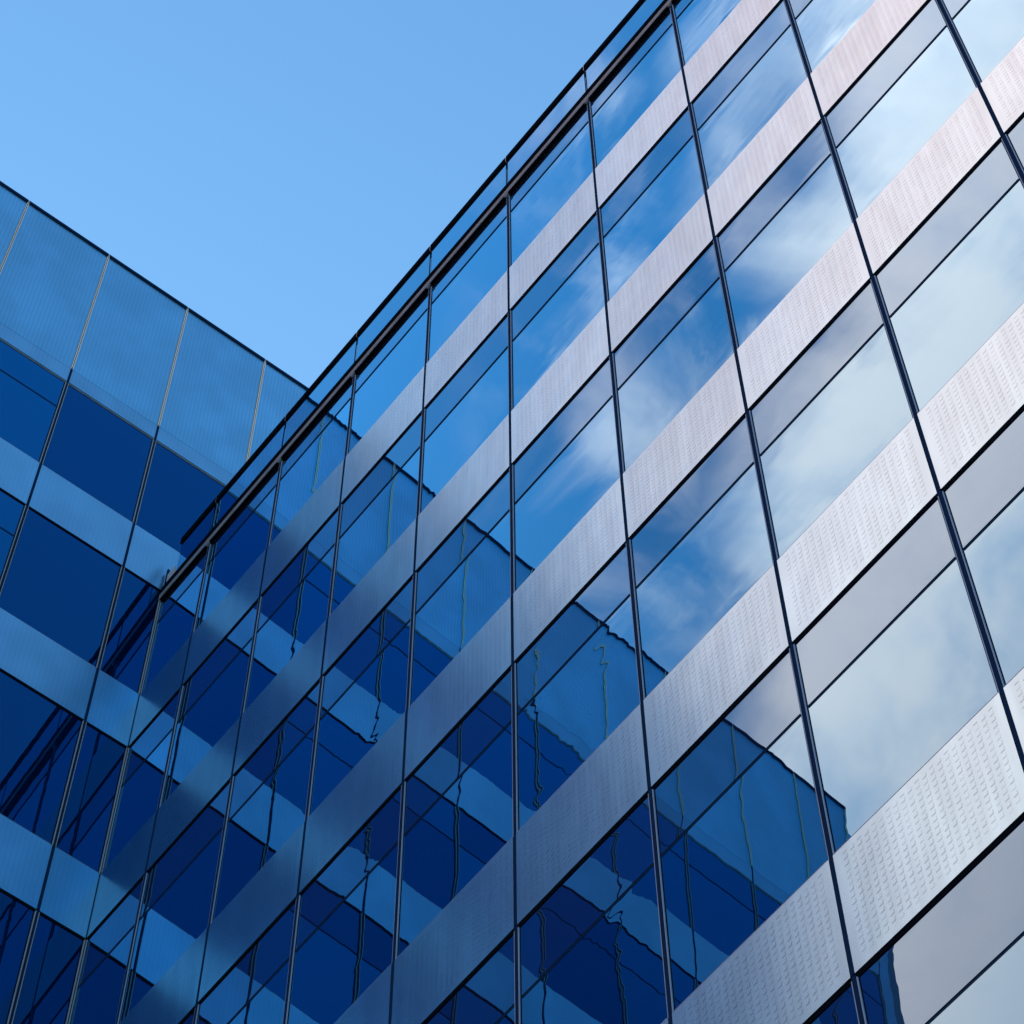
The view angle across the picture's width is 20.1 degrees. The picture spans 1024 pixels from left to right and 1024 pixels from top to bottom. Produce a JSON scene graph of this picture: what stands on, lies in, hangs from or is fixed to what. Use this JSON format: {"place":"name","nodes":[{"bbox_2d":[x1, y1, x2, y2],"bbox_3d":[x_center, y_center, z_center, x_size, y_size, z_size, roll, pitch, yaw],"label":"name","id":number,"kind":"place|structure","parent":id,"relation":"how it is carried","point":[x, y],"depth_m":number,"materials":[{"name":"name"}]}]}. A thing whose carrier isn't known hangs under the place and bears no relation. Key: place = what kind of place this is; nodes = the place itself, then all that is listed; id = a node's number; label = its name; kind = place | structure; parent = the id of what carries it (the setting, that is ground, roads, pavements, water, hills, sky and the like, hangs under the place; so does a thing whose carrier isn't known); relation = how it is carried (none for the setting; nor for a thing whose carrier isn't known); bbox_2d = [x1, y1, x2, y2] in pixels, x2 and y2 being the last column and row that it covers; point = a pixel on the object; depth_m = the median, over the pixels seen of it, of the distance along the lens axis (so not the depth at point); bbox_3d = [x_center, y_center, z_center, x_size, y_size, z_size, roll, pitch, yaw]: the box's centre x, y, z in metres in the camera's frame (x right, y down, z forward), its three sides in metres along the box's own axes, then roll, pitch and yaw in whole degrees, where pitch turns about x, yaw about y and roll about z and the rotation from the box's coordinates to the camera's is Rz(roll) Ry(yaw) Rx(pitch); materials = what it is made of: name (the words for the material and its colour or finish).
{"place":"outdoors","nodes":[
{"label":"outdoors","id":0,"kind":"place"},
{"bbox_2d":[0,181,307,1023],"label":"office wing","id":1,"kind":"structure","parent":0,"point":[140,417],"depth_m":38.82,"materials":[{"name":"blue glass"}]},
{"bbox_2d":[0,489,25,583],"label":"window","id":2,"kind":"structure","parent":1,"relation":"in","point":[12,510],"depth_m":37.23,"materials":[{"name":"blue glass"}]},
{"bbox_2d":[0,889,36,1023],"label":"window","id":3,"kind":"structure","parent":1,"relation":"in","point":[17,918],"depth_m":30.41,"materials":[{"name":"blue glass"}]},
{"bbox_2d":[0,339,66,462],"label":"window","id":4,"kind":"structure","parent":1,"relation":"in","point":[30,393],"depth_m":40.22,"materials":[{"name":"blue glass"}]},
{"bbox_2d":[0,669,83,845],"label":"window","id":5,"kind":"structure","parent":1,"relation":"in","point":[39,738],"depth_m":33.45,"materials":[{"name":"blue glass"}]},
{"bbox_2d":[11,912,84,1023],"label":"window","id":6,"kind":"structure","parent":1,"relation":"in","point":[48,984],"depth_m":30.40,"materials":[{"name":"blue glass"}]},
{"bbox_2d":[0,506,121,667],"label":"window","id":7,"kind":"structure","parent":1,"relation":"in","point":[57,584],"depth_m":36.81,"materials":[{"name":"blue glass"}]},
{"bbox_2d":[55,722,127,873],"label":"window","id":8,"kind":"structure","parent":1,"relation":"in","point":[85,825],"depth_m":33.51,"materials":[{"name":"blue glass"}]},
{"bbox_2d":[42,383,153,522],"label":"window","id":9,"kind":"structure","parent":1,"relation":"in","point":[91,447],"depth_m":40.38,"materials":[{"name":"blue glass"}]},
{"bbox_2d":[99,568,160,693],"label":"window","id":10,"kind":"structure","parent":1,"relation":"in","point":[126,650],"depth_m":37.10,"materials":[{"name":"blue glass"}]},
{"bbox_2d":[135,440,224,552],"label":"window","id":11,"kind":"structure","parent":1,"relation":"in","point":[176,492],"depth_m":40.91,"materials":[{"name":"blue glass"}]},
{"bbox_2d":[0,0,637,387],"label":"sky","id":12,"kind":"structure","parent":0,"point":[276,169],"materials":[{"name":"blue"}]},
{"bbox_2d":[68,0,1023,1023],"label":"office block","id":13,"kind":"structure","parent":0,"point":[592,590],"depth_m":24.66,"materials":[{"name":"silver metal"}]},
{"bbox_2d":[68,876,143,1023],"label":"window","id":14,"kind":"structure","parent":13,"relation":"in","point":[100,981],"depth_m":30.16,"materials":[{"name":"blue glass"}]},
{"bbox_2d":[101,688,180,872],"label":"window","id":15,"kind":"structure","parent":13,"relation":"in","point":[144,768],"depth_m":33.44,"materials":[{"name":"blue glass"}]},
{"bbox_2d":[117,779,230,1023],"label":"window","id":16,"kind":"structure","parent":13,"relation":"in","point":[175,906],"depth_m":29.38,"materials":[{"name":"blue glass"}]},
{"bbox_2d":[141,547,207,691],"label":"window","id":17,"kind":"structure","parent":13,"relation":"in","point":[176,613],"depth_m":36.91,"materials":[{"name":"blue glass"}]},
{"bbox_2d":[180,1008,194,1023],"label":"window","id":18,"kind":"structure","parent":13,"relation":"in","point":[189,1018],"depth_m":26.79,"materials":[{"name":"blue glass"}]},
{"bbox_2d":[159,600,257,806],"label":"window","id":19,"kind":"structure","parent":13,"relation":"in","point":[211,700],"depth_m":32.98,"materials":[{"name":"blue glass"}]},
{"bbox_2d":[193,465,278,631],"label":"window","id":20,"kind":"structure","parent":13,"relation":"in","point":[245,537],"depth_m":36.44,"materials":[{"name":"blue glass"}]},
{"bbox_2d":[195,899,295,1023],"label":"window","id":21,"kind":"structure","parent":13,"relation":"in","point":[253,991],"depth_m":25.95,"materials":[{"name":"blue glass"}]},
{"bbox_2d":[210,680,319,923],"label":"window","id":22,"kind":"structure","parent":13,"relation":"in","point":[269,793],"depth_m":28.85,"materials":[{"name":"blue glass"}]},
{"bbox_2d":[243,507,338,712],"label":"window","id":23,"kind":"structure","parent":13,"relation":"in","point":[295,605],"depth_m":32.44,"materials":[{"name":"blue glass"}]},
{"bbox_2d":[269,378,352,544],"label":"window","id":24,"kind":"structure","parent":13,"relation":"in","point":[321,449],"depth_m":35.91,"materials":[{"name":"blue glass"}]},
{"bbox_2d":[285,784,401,1023],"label":"window","id":25,"kind":"structure","parent":13,"relation":"in","point":[344,932],"depth_m":24.81,"materials":[{"name":"blue glass"}]},
{"bbox_2d":[308,576,412,816],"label":"window","id":26,"kind":"structure","parent":13,"relation":"in","point":[364,692],"depth_m":28.31,"materials":[{"name":"blue glass"}]},
{"bbox_2d":[329,412,421,615],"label":"window","id":27,"kind":"structure","parent":13,"relation":"in","point":[383,505],"depth_m":31.91,"materials":[{"name":"blue glass"}]},
{"bbox_2d":[346,289,428,455],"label":"window","id":28,"kind":"structure","parent":13,"relation":"in","point":[401,356],"depth_m":35.37,"materials":[{"name":"blue glass"}]},
{"bbox_2d":[395,666,512,958],"bbox_3d":[-0.452,2.487,24.238,0.051,2.751,1.516,36,-69,-17],"label":"window","id":29,"kind":"structure","parent":13,"relation":"in","point":[458,803],"depth_m":24.18,"materials":[{"name":"blue glass"}]},
{"bbox_2d":[409,467,510,706],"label":"window","id":30,"kind":"structure","parent":13,"relation":"in","point":[466,580],"depth_m":27.78,"materials":[{"name":"blue glass"}]},
{"bbox_2d":[419,314,508,513],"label":"window","id":31,"kind":"structure","parent":13,"relation":"in","point":[472,404],"depth_m":31.37,"materials":[{"name":"blue glass"}]},
{"bbox_2d":[427,198,507,361],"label":"window","id":32,"kind":"structure","parent":13,"relation":"in","point":[482,262],"depth_m":34.84,"materials":[{"name":"blue glass"}]},
{"bbox_2d":[423,930,514,1023],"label":"window","id":33,"kind":"structure","parent":13,"relation":"in","point":[487,996],"depth_m":21.45,"materials":[{"name":"blue glass"}]},
{"bbox_2d":[509,105,592,266],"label":"window","id":34,"kind":"structure","parent":13,"relation":"in","point":[564,167],"depth_m":34.30,"materials":[{"name":"blue glass"}]},
{"bbox_2d":[510,212,604,410],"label":"window","id":35,"kind":"structure","parent":13,"relation":"in","point":[567,296],"depth_m":30.83,"materials":[{"name":"blue glass"}]},
{"bbox_2d":[512,356,619,591],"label":"window","id":36,"kind":"structure","parent":13,"relation":"in","point":[573,462],"depth_m":27.24,"materials":[{"name":"blue glass"}]},
{"bbox_2d":[515,543,640,831],"bbox_3d":[0.525,1.405,23.704,0.051,2.751,1.516,36,-69,-17],"label":"window","id":37,"kind":"structure","parent":13,"relation":"in","point":[577,682],"depth_m":23.64,"materials":[{"name":"blue glass"}]},
{"bbox_2d":[518,793,667,1023],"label":"window","id":38,"kind":"structure","parent":13,"relation":"in","point":[591,952],"depth_m":20.39,"materials":[{"name":"blue glass"}]},
{"bbox_2d":[589,8,681,167],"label":"window","id":39,"kind":"structure","parent":13,"relation":"in","point":[654,63],"depth_m":33.77,"materials":[{"name":"blue glass"}]},
{"bbox_2d":[599,106,704,301],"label":"window","id":40,"kind":"structure","parent":13,"relation":"in","point":[667,182],"depth_m":30.30,"materials":[{"name":"blue glass"}]},
{"bbox_2d":[612,240,733,472],"bbox_3d":[1.482,-1.462,26.750,0.051,2.750,1.516,36,-69,-17],"label":"window","id":41,"kind":"structure","parent":13,"relation":"in","point":[685,338],"depth_m":26.70,"materials":[{"name":"blue glass"}]},
{"bbox_2d":[629,414,773,698],"bbox_3d":[1.502,0.324,23.170,0.051,2.751,1.516,36,-69,-17],"label":"window","id":42,"kind":"structure","parent":13,"relation":"in","point":[707,544],"depth_m":23.10,"materials":[{"name":"blue glass"}]},
{"bbox_2d":[672,0,740,65],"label":"window","id":43,"kind":"structure","parent":13,"relation":"in","point":[696,21],"depth_m":32.99,"materials":[{"name":"blue glass"}]},
{"bbox_2d":[652,648,828,1012],"bbox_3d":[1.523,2.109,19.591,0.051,2.751,1.516,36,-69,-17],"label":"window","id":44,"kind":"structure","parent":13,"relation":"in","point":[739,826],"depth_m":19.50,"materials":[{"name":"blue glass"}]},
{"bbox_2d":[691,0,807,189],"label":"window","id":45,"kind":"structure","parent":13,"relation":"in","point":[769,66],"depth_m":29.76,"materials":[{"name":"blue glass"}]},
{"bbox_2d":[716,120,852,348],"bbox_3d":[2.459,-2.544,26.215,0.051,2.750,1.516,36,-69,-17],"label":"window","id":46,"kind":"structure","parent":13,"relation":"in","point":[801,210],"depth_m":26.16,"materials":[{"name":"blue glass"}]},
{"bbox_2d":[749,279,913,559],"bbox_3d":[2.479,-0.758,22.636,0.051,2.751,1.516,36,-69,-17],"label":"window","id":47,"kind":"structure","parent":13,"relation":"in","point":[843,399],"depth_m":22.57,"materials":[{"name":"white glass"}]},
{"bbox_2d":[788,0,875,73],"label":"window","id":48,"kind":"structure","parent":13,"relation":"in","point":[820,25],"depth_m":28.85,"materials":[{"name":"blue glass"}]},
{"bbox_2d":[805,980,859,1023],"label":"window","id":49,"kind":"structure","parent":13,"relation":"in","point":[841,1008],"depth_m":16.92,"materials":[{"name":"blue glass"}]},
{"bbox_2d":[793,495,999,854],"bbox_3d":[2.500,1.028,19.057,0.051,2.751,1.516,36,-69,-17],"label":"window","id":50,"kind":"structure","parent":13,"relation":"in","point":[898,664],"depth_m":18.96,"materials":[{"name":"blue glass"}]},
{"bbox_2d":[824,0,977,218],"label":"window","id":51,"kind":"structure","parent":13,"relation":"in","point":[922,76],"depth_m":25.63,"materials":[{"name":"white glass"}]},
{"bbox_2d":[856,814,1023,1023],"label":"window","id":52,"kind":"structure","parent":13,"relation":"in","point":[960,960],"depth_m":16.24,"materials":[{"name":"grey glass"}]},
{"bbox_2d":[874,138,1023,413],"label":"window","id":53,"kind":"structure","parent":13,"relation":"in","point":[958,277],"depth_m":22.13,"materials":[{"name":"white glass"}]},
{"bbox_2d":[941,0,1023,82],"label":"window","id":54,"kind":"structure","parent":13,"relation":"in","point":[987,31],"depth_m":24.81,"materials":[{"name":"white glass"}]},
{"bbox_2d":[942,406,1023,686],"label":"window","id":55,"kind":"structure","parent":13,"relation":"in","point":[984,501],"depth_m":18.97,"materials":[{"name":"grey glass"}]},
{"bbox_2d":[1005,114,1023,172],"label":"window","id":56,"kind":"structure","parent":13,"relation":"in","point":[1015,135],"depth_m":22.79,"materials":[{"name":"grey glass"}]}
]}

